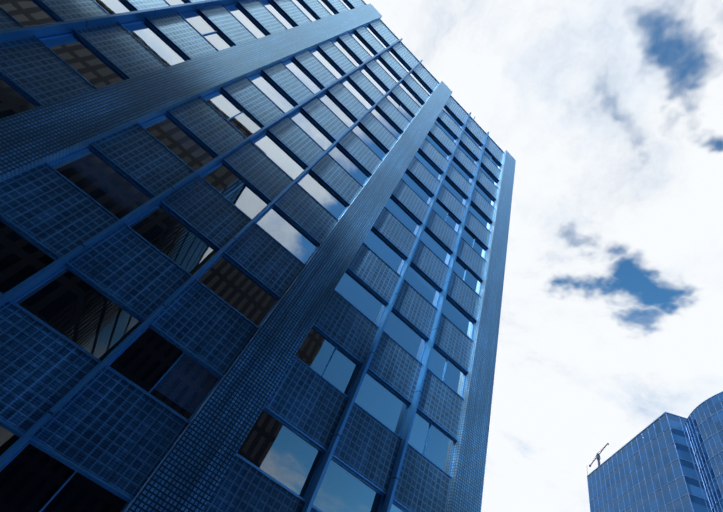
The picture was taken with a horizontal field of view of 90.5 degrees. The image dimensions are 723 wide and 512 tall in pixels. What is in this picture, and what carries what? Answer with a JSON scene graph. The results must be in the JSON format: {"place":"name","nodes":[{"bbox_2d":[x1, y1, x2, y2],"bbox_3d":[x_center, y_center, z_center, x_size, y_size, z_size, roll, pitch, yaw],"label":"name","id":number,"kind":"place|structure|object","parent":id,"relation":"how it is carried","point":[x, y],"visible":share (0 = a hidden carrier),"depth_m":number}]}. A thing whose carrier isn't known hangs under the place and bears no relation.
{"place":"outdoors","nodes":[
{"label":"outdoors","id":0,"kind":"place"},
{"bbox_2d":[0,0,488,511],"bbox_3d":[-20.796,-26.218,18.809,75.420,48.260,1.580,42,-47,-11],"label":"vertical mullions","id":1,"kind":"object","parent":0,"point":[44,30],"visible":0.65,"depth_m":14.32},
{"bbox_2d":[0,0,503,511],"bbox_3d":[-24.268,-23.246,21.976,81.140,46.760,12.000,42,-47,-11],"label":"facade panels","id":2,"kind":"object","parent":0,"point":[112,428],"visible":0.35,"depth_m":13.98},
{"bbox_2d":[0,0,503,511],"bbox_3d":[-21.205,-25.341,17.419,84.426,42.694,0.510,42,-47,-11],"label":"window frames","id":3,"kind":"structure","parent":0,"point":[92,476],"depth_m":15.37},
{"bbox_2d":[0,0,499,511],"bbox_3d":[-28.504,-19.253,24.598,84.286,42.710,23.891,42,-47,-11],"label":"tower windows","id":4,"kind":"structure","parent":3,"relation":"in","point":[66,302],"depth_m":13.65},
{"bbox_2d":[0,3,515,511],"bbox_3d":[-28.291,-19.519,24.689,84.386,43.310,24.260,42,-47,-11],"label":"building columns","id":5,"kind":"structure","parent":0,"point":[188,473],"depth_m":14.89},
{"bbox_2d":[363,0,722,511],"label":"sky","id":6,"kind":"structure","parent":0,"point":[609,113]},
{"bbox_2d":[587,413,711,511],"bbox_3d":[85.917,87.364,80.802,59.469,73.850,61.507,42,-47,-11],"label":"glass facade","id":7,"kind":"structure","parent":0,"point":[692,484],"depth_m":95.38},
{"bbox_2d":[587,443,608,473],"bbox_3d":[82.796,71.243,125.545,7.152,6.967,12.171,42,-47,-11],"label":"crane","id":8,"kind":"object","parent":7,"relation":"on","point":[597,456],"visible":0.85,"depth_m":125.31},
{"bbox_2d":[686,392,722,511],"bbox_3d":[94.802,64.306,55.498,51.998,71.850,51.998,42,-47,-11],"label":"curved glass facade","id":9,"kind":"structure","parent":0,"point":[718,407],"depth_m":82.53},
{"label":"ground","id":10,"kind":"structure","parent":0,"visible":0},
{"bbox_2d":[587,412,708,511],"bbox_3d":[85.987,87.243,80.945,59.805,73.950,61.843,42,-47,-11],"label":"window frames","id":11,"kind":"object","parent":10,"relation":"on","point":[683,475],"visible":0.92,"depth_m":97.54},
{"bbox_2d":[685,391,722,511],"bbox_3d":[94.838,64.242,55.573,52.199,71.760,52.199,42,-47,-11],"label":"window frames","id":12,"kind":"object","parent":10,"relation":"on","point":[706,450],"visible":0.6,"depth_m":82.74}
]}

